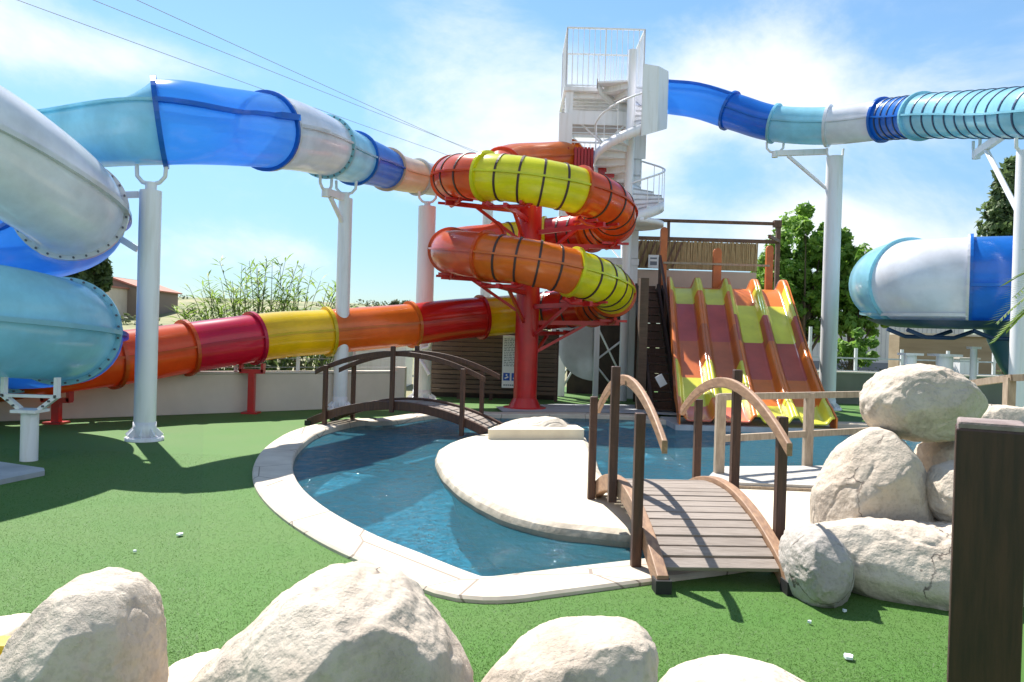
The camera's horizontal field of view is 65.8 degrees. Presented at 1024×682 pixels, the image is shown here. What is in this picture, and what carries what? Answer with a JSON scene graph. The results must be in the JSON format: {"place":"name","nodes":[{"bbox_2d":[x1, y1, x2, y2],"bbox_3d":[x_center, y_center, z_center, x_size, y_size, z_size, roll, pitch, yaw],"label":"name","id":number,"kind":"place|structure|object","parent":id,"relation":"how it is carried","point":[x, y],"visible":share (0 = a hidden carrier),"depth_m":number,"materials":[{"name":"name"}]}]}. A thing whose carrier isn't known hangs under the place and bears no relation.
{"place":"outdoors","nodes":[
{"label":"outdoors","id":0,"kind":"place"},
{"bbox_2d":[18,0,445,154],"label":"power line","id":1,"kind":"object","parent":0,"point":[199,66],"visible":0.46,"depth_m":66.40,"materials":[{"name":"grey metal"}]},
{"bbox_2d":[94,0,476,151],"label":"power line","id":2,"kind":"object","parent":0,"point":[259,66],"visible":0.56,"depth_m":68.50,"materials":[{"name":"grey metal"}]},
{"bbox_2d":[137,0,474,152],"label":"power line","id":3,"kind":"object","parent":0,"point":[286,68],"visible":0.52,"depth_m":68.08,"materials":[{"name":"grey metal"}]},
{"bbox_2d":[0,357,657,421],"bbox_3d":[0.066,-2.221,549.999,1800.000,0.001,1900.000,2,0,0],"label":"ground","id":4,"kind":"structure","parent":0,"point":[409,389],"depth_m":32.37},
{"bbox_2d":[64,257,112,292],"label":"tree","id":5,"kind":"object","parent":4,"relation":"on","point":[100,275],"visible":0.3,"depth_m":59.76,"materials":[{"name":"green plant"}]},
{"bbox_2d":[0,367,406,420],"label":"garden wall","id":6,"kind":"structure","parent":4,"relation":"on","point":[205,392],"depth_m":17.35,"materials":[{"name":"beige paint"}]},
{"bbox_2d":[223,351,355,370],"bbox_3d":[-16.511,0.179,9.457,34.599,0.520,0.098,1,1,-38],"label":"metal fence","id":7,"kind":"object","parent":6,"relation":"on","point":[297,358],"visible":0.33,"depth_m":18.49,"materials":[{"name":"metal"}]},
{"bbox_2d":[205,356,314,370],"bbox_3d":[-14.958,0.617,12.551,24.906,1.922,1.857,1,1,-38],"label":"hedge","id":8,"kind":"object","parent":4,"relation":"on","point":[289,367],"visible":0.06,"depth_m":19.47,"materials":[{"name":"green plant"}]},
{"bbox_2d":[166,253,355,370],"bbox_3d":[-7.625,-0.616,24.514,6.305,4.216,2.919,2,0,0],"label":"reed clump","id":9,"kind":"object","parent":4,"relation":"on","point":[184,314],"visible":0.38,"depth_m":24.28,"materials":[{"name":"green plant"}]},
{"bbox_2d":[389,299,409,304],"bbox_3d":[-5.005,-0.225,36.001,2.014,3.418,2.051,2,0,0],"label":"bush","id":10,"kind":"object","parent":4,"relation":"on","point":[396,302],"visible":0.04,"depth_m":36.15,"materials":[{"name":"green plant"}]},
{"bbox_2d":[756,201,864,350],"bbox_3d":[12.561,-1.973,34.034,4.652,8.009,4.336,2,0,0],"label":"tree","id":11,"kind":"object","parent":4,"relation":"on","point":[801,261],"visible":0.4,"depth_m":33.26,"materials":[{"name":"green plant"}]},
{"bbox_2d":[813,242,888,369],"bbox_3d":[14.280,-0.994,33.234,3.028,6.151,3.334,1,0,-26],"label":"tree","id":12,"kind":"object","parent":4,"relation":"on","point":[850,317],"visible":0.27,"depth_m":32.51,"materials":[{"name":"green plant"}]},
{"bbox_2d":[807,317,963,370],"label":"warehouse","id":13,"kind":"structure","parent":4,"relation":"on","point":[882,349],"depth_m":51.99,"materials":[{"name":"white paint"}]},
{"bbox_2d":[838,365,1002,374],"bbox_3d":[17.420,1.734,29.773,17.788,1.480,3.549,2,0,0],"label":"hedge","id":14,"kind":"object","parent":4,"relation":"on","point":[999,371],"visible":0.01,"depth_m":30.45,"materials":[{"name":"green plant"}]},
{"bbox_2d":[953,357,980,373],"bbox_3d":[17.179,1.405,30.008,0.800,1.560,0.600,2,0,0],"label":"utility box","id":15,"kind":"object","parent":4,"relation":"on","point":[961,367],"visible":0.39,"depth_m":29.75,"materials":[{"name":"white paint"}]},
{"bbox_2d":[974,155,1015,374],"bbox_3d":[19.930,-2.645,31.948,2.360,9.808,2.209,1,1,-32],"label":"poplar tree","id":16,"kind":"object","parent":4,"relation":"on","point":[998,215],"visible":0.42,"depth_m":31.58,"materials":[{"name":"green plant"}]},
{"bbox_2d":[318,347,412,386],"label":"garden building","id":17,"kind":"structure","parent":0,"point":[384,363],"depth_m":27.01,"materials":[{"name":"white paint"}]},
{"bbox_2d":[121,297,648,358],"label":"hill","id":18,"kind":"structure","parent":0,"point":[166,319],"depth_m":97.67,"materials":[{"name":"green plant"}]},
{"bbox_2d":[106,286,128,318],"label":"hill shed","id":19,"kind":"structure","parent":18,"relation":"on","point":[117,295],"depth_m":79.97,"materials":[{"name":"beige paint"}]},
{"bbox_2d":[112,277,182,317],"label":"hill house","id":20,"kind":"structure","parent":18,"relation":"on","point":[168,297],"depth_m":84.42,"materials":[{"name":"brown"}]},
{"bbox_2d":[121,295,401,325],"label":"scrub","id":21,"kind":"object","parent":18,"relation":"on","point":[230,309],"visible":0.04,"depth_m":89.92,"materials":[{"name":"green plant"}]},
{"bbox_2d":[480,201,492,296],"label":"support pillar","id":22,"kind":"structure","parent":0,"point":[485,220],"depth_m":26.32,"materials":[{"name":"metal"}]},
{"bbox_2d":[0,387,1023,681],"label":"lawn","id":23,"kind":"structure","parent":0,"point":[226,439],"depth_m":6.36,"materials":[{"name":"green plant"}]},
{"bbox_2d":[0,636,10,654],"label":"plastic edging","id":24,"kind":"object","parent":23,"relation":"on","point":[3,639],"depth_m":3.39,"materials":[{"name":"yellow plastic"}]},
{"bbox_2d":[0,613,30,635],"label":"boulder","id":25,"kind":"object","parent":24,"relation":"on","point":[10,625],"visible":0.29,"depth_m":3.75,"materials":[{"name":"beige concrete"}]},
{"bbox_2d":[0,462,44,484],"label":"concrete footing","id":26,"kind":"object","parent":23,"relation":"on","point":[10,472],"visible":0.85,"depth_m":9.63,"materials":[{"name":"grey concrete"}]},
{"bbox_2d":[0,377,60,461],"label":"support pillar","id":27,"kind":"structure","parent":23,"relation":"on","point":[29,433],"depth_m":10.70,"materials":[{"name":"white metal"}]},
{"bbox_2d":[40,391,73,424],"bbox_3d":[-8.473,1.228,14.729,0.540,0.621,0.340,2,0,0],"label":"slide post","id":28,"kind":"object","parent":23,"relation":"on","point":[56,412],"visible":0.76,"depth_m":14.66,"materials":[{"name":"red metal"}]},
{"bbox_2d":[0,567,168,681],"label":"boulder","id":29,"kind":"object","parent":23,"relation":"on","point":[107,624],"visible":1,"depth_m":3.11,"materials":[{"name":"stone"}]},
{"bbox_2d":[119,164,167,442],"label":"support pillar","id":30,"kind":"structure","parent":23,"relation":"on","point":[144,429],"depth_m":12.81,"materials":[{"name":"white metal"}]},
{"bbox_2d":[0,85,131,392],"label":"coil tube slide","id":31,"kind":"object","parent":30,"relation":"on","point":[64,207],"visible":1,"depth_m":10.99,"materials":[{"name":"blue plastic"}]},
{"bbox_2d":[168,649,219,681],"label":"boulder","id":32,"kind":"object","parent":23,"relation":"on","point":[188,669],"visible":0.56,"depth_m":3.72,"materials":[{"name":"white stone"}]},
{"bbox_2d":[239,363,265,413],"bbox_3d":[-5.744,1.043,17.465,0.540,1.112,0.340,2,0,0],"label":"slide post","id":33,"kind":"object","parent":23,"relation":"on","point":[251,395],"visible":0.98,"depth_m":17.39,"materials":[{"name":"red metal"}]},
{"bbox_2d":[191,560,473,681],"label":"boulder","id":34,"kind":"object","parent":23,"relation":"on","point":[359,621],"visible":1,"depth_m":3.00,"materials":[{"name":"stone"}]},
{"bbox_2d":[319,175,357,409],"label":"support pillar","id":35,"kind":"structure","parent":23,"relation":"on","point":[343,210],"depth_m":18.76,"materials":[{"name":"white metal"}]},
{"bbox_2d":[36,74,434,195],"bbox_3d":[-4.458,-4.484,20.462,6.609,3.267,16.502,2,0,29],"label":"serpentine tube slide","id":36,"kind":"object","parent":35,"relation":"on","point":[163,122],"visible":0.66,"depth_m":13.66,"materials":[{"name":"blue plastic"}]},
{"bbox_2d":[304,346,502,435],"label":"arched bridge","id":37,"kind":"structure","parent":23,"relation":"on","point":[462,416],"depth_m":15.36,"materials":[{"name":"brown wood"}]},
{"bbox_2d":[385,191,436,399],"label":"support pillar","id":38,"kind":"structure","parent":23,"relation":"on","point":[425,266],"depth_m":21.81,"materials":[{"name":"white metal"}]},
{"bbox_2d":[431,329,559,401],"bbox_3d":[-0.586,0.658,23.256,3.871,2.100,0.750,2,0,0],"label":"plank screen","id":39,"kind":"object","parent":23,"relation":"on","point":[487,352],"visible":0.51,"depth_m":22.89,"materials":[{"name":"brown wood"}]},
{"bbox_2d":[502,336,514,387],"bbox_3d":[-0.026,0.601,22.719,0.501,1.496,0.042,2,0,0],"label":"information sign","id":40,"kind":"object","parent":39,"relation":"attached to","point":[508,362],"visible":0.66,"depth_m":22.71,"materials":[{"name":"white"}]},
{"bbox_2d":[481,616,658,681],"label":"boulder","id":41,"kind":"object","parent":23,"relation":"on","point":[592,649],"visible":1,"depth_m":3.30,"materials":[{"name":"stone"}]},
{"bbox_2d":[551,26,645,398],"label":"slide tower","id":42,"kind":"structure","parent":23,"relation":"on","point":[588,357],"depth_m":24.95,"materials":[{"name":"white metal"}]},
{"bbox_2d":[594,48,668,400],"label":"spiral staircase","id":43,"kind":"structure","parent":23,"relation":"on","point":[614,154],"depth_m":23.93,"materials":[{"name":"white metal"}]},
{"bbox_2d":[573,147,613,177],"bbox_3d":[2.558,-5.565,24.688,1.270,0.920,0.160,2,0,0],"label":"red panel","id":44,"kind":"object","parent":43,"relation":"attached to","point":[583,156],"visible":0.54,"depth_m":24.61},
{"bbox_2d":[587,366,792,595],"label":"arched bridge","id":45,"kind":"structure","parent":23,"relation":"on","point":[697,521],"depth_m":6.64,"materials":[{"name":"beige wood"}]},
{"bbox_2d":[659,654,804,681],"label":"boulder","id":46,"kind":"object","parent":23,"relation":"on","point":[723,668],"visible":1,"depth_m":3.59,"materials":[{"name":"stone"}]},
{"bbox_2d":[766,142,844,410],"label":"support pillar","id":47,"kind":"structure","parent":23,"relation":"on","point":[832,186],"depth_m":22.92,"materials":[{"name":"white metal"}]},
{"bbox_2d":[668,79,1023,146],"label":"banded tube slide","id":48,"kind":"object","parent":47,"relation":"on","point":[989,113],"visible":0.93,"depth_m":21.82,"materials":[{"name":"blue plastic"}]},
{"bbox_2d":[778,522,854,607],"bbox_3d":[2.309,1.707,6.018,0.474,0.598,0.843,2,0,0],"label":"boulder","id":49,"kind":"object","parent":23,"relation":"on","point":[816,563],"visible":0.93,"depth_m":5.74,"materials":[{"name":"white stone"}]},
{"bbox_2d":[844,653,852,659],"bbox_3d":[2.032,1.905,4.777,0.055,0.016,0.064,2,0,18],"label":"pebble","id":50,"kind":"object","parent":23,"relation":"on","point":[848,656],"visible":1,"depth_m":4.76,"materials":[{"name":"white stone"}]},
{"bbox_2d":[837,327,879,369],"bbox_3d":[12.470,0.769,29.004,1.735,2.576,1.880,2,0,0],"label":"tree","id":51,"kind":"object","parent":23,"relation":"on","point":[845,348],"visible":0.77,"depth_m":28.62,"materials":[{"name":"green plant"}]},
{"bbox_2d":[810,427,935,523],"bbox_3d":[3.198,1.416,6.976,1.038,1.307,0.997,2,0,0],"label":"boulder","id":52,"kind":"object","parent":23,"relation":"on","point":[878,472],"visible":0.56,"depth_m":6.62,"materials":[{"name":"stone"}]},
{"bbox_2d":[859,363,988,442],"bbox_3d":[3.716,0.558,7.230,1.017,0.711,0.952,2,0,0],"label":"boulder","id":53,"kind":"object","parent":52,"relation":"on","point":[922,402],"visible":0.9,"depth_m":6.87,"materials":[{"name":"stone"}]},
{"bbox_2d":[897,353,923,364],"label":"tube column","id":54,"kind":"structure","parent":23,"relation":"on","point":[910,358],"depth_m":17.18,"materials":[{"name":"white metal"}]},
{"bbox_2d":[815,517,1023,610],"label":"boulder","id":55,"kind":"object","parent":23,"relation":"on","point":[908,562],"visible":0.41,"depth_m":5.91,"materials":[{"name":"stone"}]},
{"bbox_2d":[927,353,962,369],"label":"tube column","id":56,"kind":"structure","parent":23,"relation":"on","point":[944,360],"depth_m":17.15,"materials":[{"name":"white metal"}]},
{"bbox_2d":[849,233,1012,374],"bbox_3d":[11.087,-0.636,18.892,6.506,3.746,7.429,2,0,0],"label":"wide tube slide","id":57,"kind":"object","parent":56,"relation":"on","point":[908,283],"visible":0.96,"depth_m":16.43,"materials":[{"name":"white plastic"}]},
{"bbox_2d":[966,347,981,379],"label":"tube column","id":58,"kind":"structure","parent":23,"relation":"on","point":[973,365],"depth_m":17.24,"materials":[{"name":"white metal"}]},
{"bbox_2d":[947,417,1023,681],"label":"wooden post","id":59,"kind":"object","parent":23,"relation":"on","point":[986,605],"visible":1,"depth_m":1.70,"materials":[{"name":"brown wood"}]},
{"bbox_2d":[970,374,1023,405],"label":"wooden railing","id":60,"kind":"object","parent":23,"relation":"on","point":[1009,390],"visible":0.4,"depth_m":9.43,"materials":[{"name":"brown wood"}]},
{"bbox_2d":[972,137,1023,406],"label":"support pillar","id":61,"kind":"structure","parent":23,"relation":"on","point":[1016,342],"depth_m":14.93,"materials":[{"name":"white metal"}]},
{"bbox_2d":[981,404,1023,422],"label":"boulder","id":62,"kind":"object","parent":23,"relation":"on","point":[1003,412],"visible":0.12,"depth_m":7.80,"materials":[{"name":"stone"}]},
{"bbox_2d":[989,249,1023,343],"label":"palm tree","id":63,"kind":"object","parent":23,"relation":"on","point":[1013,322],"visible":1,"depth_m":10.54,"materials":[{"name":"green plant"}]},
{"bbox_3d":[3.382,1.739,6.783,1.474,0.513,1.160,2,0,0],"label":"boulder","id":64,"kind":"object","parent":23,"relation":"on","visible":0},
{"bbox_2d":[914,441,954,471],"bbox_3d":[4.101,1.187,7.362,0.668,0.615,0.721,2,0,0],"label":"boulder","id":65,"kind":"object","parent":64,"relation":"on","point":[930,454],"visible":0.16,"depth_m":7.22,"materials":[{"name":"stone"}]},
{"bbox_2d":[926,460,953,522],"bbox_3d":[3.753,1.279,6.614,0.573,0.554,0.674,2,0,0],"label":"boulder","id":66,"kind":"object","parent":64,"relation":"on","point":[939,485],"visible":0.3,"depth_m":6.50,"materials":[{"name":"stone"}]},
{"bbox_2d":[0,0,1023,334],"label":"sky","id":67,"kind":"structure","parent":0,"point":[477,75],"materials":[{"name":"blue"}]},
{"bbox_2d":[302,448,823,575],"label":"pool floor","id":68,"kind":"structure","parent":0,"point":[443,502],"depth_m":12.69,"materials":[{"name":"blue tile"}]},
{"bbox_2d":[293,421,920,486],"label":"pool wall","id":69,"kind":"structure","parent":68,"relation":"on","point":[406,443],"depth_m":16.70,"materials":[{"name":"blue tile"}]},
{"bbox_2d":[252,411,868,603],"bbox_3d":[2.881,1.940,12.567,13.781,0.185,13.980,2,0,0],"label":"pool coping","id":70,"kind":"object","parent":69,"relation":"on","point":[284,496],"visible":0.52,"depth_m":6.80,"materials":[{"name":"stone"}]},
{"bbox_2d":[435,434,805,574],"bbox_3d":[1.668,2.203,10.397,8.721,0.860,5.863,2,1,43],"label":"island edge","id":71,"kind":"object","parent":68,"relation":"on","point":[473,497],"visible":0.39,"depth_m":8.07,"materials":[{"name":"beige concrete"}]},
{"bbox_2d":[450,435,810,527],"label":"island terrace","id":72,"kind":"structure","parent":71,"relation":"on","point":[547,477],"depth_m":9.74,"materials":[{"name":"beige concrete"}]},
{"bbox_2d":[488,424,584,439],"bbox_3d":[0.377,1.821,14.196,1.865,0.570,0.856,2,0,-14],"label":"stone step","id":73,"kind":"object","parent":72,"relation":"on","point":[572,431],"visible":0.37,"depth_m":13.82,"materials":[{"name":"beige stone"}]},
{"bbox_2d":[501,416,568,426],"bbox_3d":[0.504,1.635,14.611,1.563,0.505,1.007,2,0,0],"label":"boulder","id":74,"kind":"object","parent":73,"relation":"on","point":[544,421],"visible":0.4,"depth_m":14.38,"materials":[{"name":"stone"}]},
{"bbox_2d":[709,466,822,491],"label":"wooden jetty","id":75,"kind":"object","parent":68,"relation":"on","point":[799,478],"visible":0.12,"depth_m":10.19,"materials":[{"name":"brown wood"}]},
{"bbox_2d":[713,391,868,473],"bbox_3d":[4.256,1.315,11.294,3.681,1.175,0.158,1,0,-30],"label":"wooden railing","id":76,"kind":"object","parent":75,"relation":"on","point":[808,434],"visible":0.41,"depth_m":11.09,"materials":[{"name":"brown wood"}]},
{"bbox_2d":[496,404,682,415],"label":"pavement","id":77,"kind":"structure","parent":0,"point":[581,408],"depth_m":20.27,"materials":[{"name":"white concrete"}]},
{"bbox_2d":[436,196,628,409],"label":"steel column","id":78,"kind":"structure","parent":77,"relation":"on","point":[527,306],"depth_m":20.01,"materials":[{"name":"red metal"}]},
{"bbox_2d":[0,139,637,401],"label":"spiral tube slide","id":79,"kind":"object","parent":78,"relation":"on","point":[546,174],"visible":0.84,"depth_m":18.22,"materials":[{"name":"orange plastic"}]},
{"bbox_2d":[635,255,675,412],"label":"timber stairs","id":80,"kind":"structure","parent":77,"relation":"on","point":[663,396],"depth_m":21.07,"materials":[{"name":"brown wood"}]},
{"bbox_2d":[655,374,666,387],"bbox_3d":[3.766,1.000,20.007,0.320,0.355,0.015,2,0,0],"label":"warning sign","id":81,"kind":"object","parent":80,"relation":"hanging from","point":[660,380],"visible":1,"depth_m":20.00,"materials":[{"name":"white"}]},
{"bbox_2d":[293,418,915,575],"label":"water","id":82,"kind":"structure","parent":0,"point":[553,554],"depth_m":10.67,"materials":[{"name":"blue liquid"}]},
{"bbox_2d":[633,219,781,401],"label":"timber platform","id":83,"kind":"structure","parent":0,"point":[717,258],"depth_m":25.81,"materials":[{"name":"brown wood"}]},
{"bbox_2d":[648,255,658,267],"bbox_3d":[4.574,-2.573,25.577,0.340,0.420,0.027,2,0,0],"label":"notice","id":84,"kind":"object","parent":83,"relation":"attached to","point":[653,260],"visible":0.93,"depth_m":25.57,"materials":[{"name":"white"}]},
{"bbox_2d":[660,276,839,463],"bbox_3d":[5.753,0.447,20.279,4.330,4.544,6.254,2,0,0],"label":"racing slide","id":85,"kind":"object","parent":83,"relation":"attached to","point":[753,331],"visible":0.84,"depth_m":19.75,"materials":[{"name":"orange fibreglass"},{"name":"yellow fibreglass"},{"name":"maroon fibreglass"}]},
{"bbox_2d":[817,370,1002,404],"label":"boundary wall","id":86,"kind":"structure","parent":0,"point":[856,381],"depth_m":25.48,"materials":[{"name":"beige paint"}]},
{"bbox_2d":[808,327,1001,375],"bbox_3d":[17.362,0.959,27.504,14.845,2.500,0.090,2,0,0],"label":"road railing","id":87,"kind":"object","parent":86,"relation":"on","point":[993,362],"visible":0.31,"depth_m":27.48,"materials":[{"name":"grey metal"}]},
{"bbox_2d":[888,332,999,374],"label":"building","id":88,"kind":"structure","parent":0,"point":[897,343],"depth_m":36.00,"materials":[{"name":"beige paint"}]}
]}

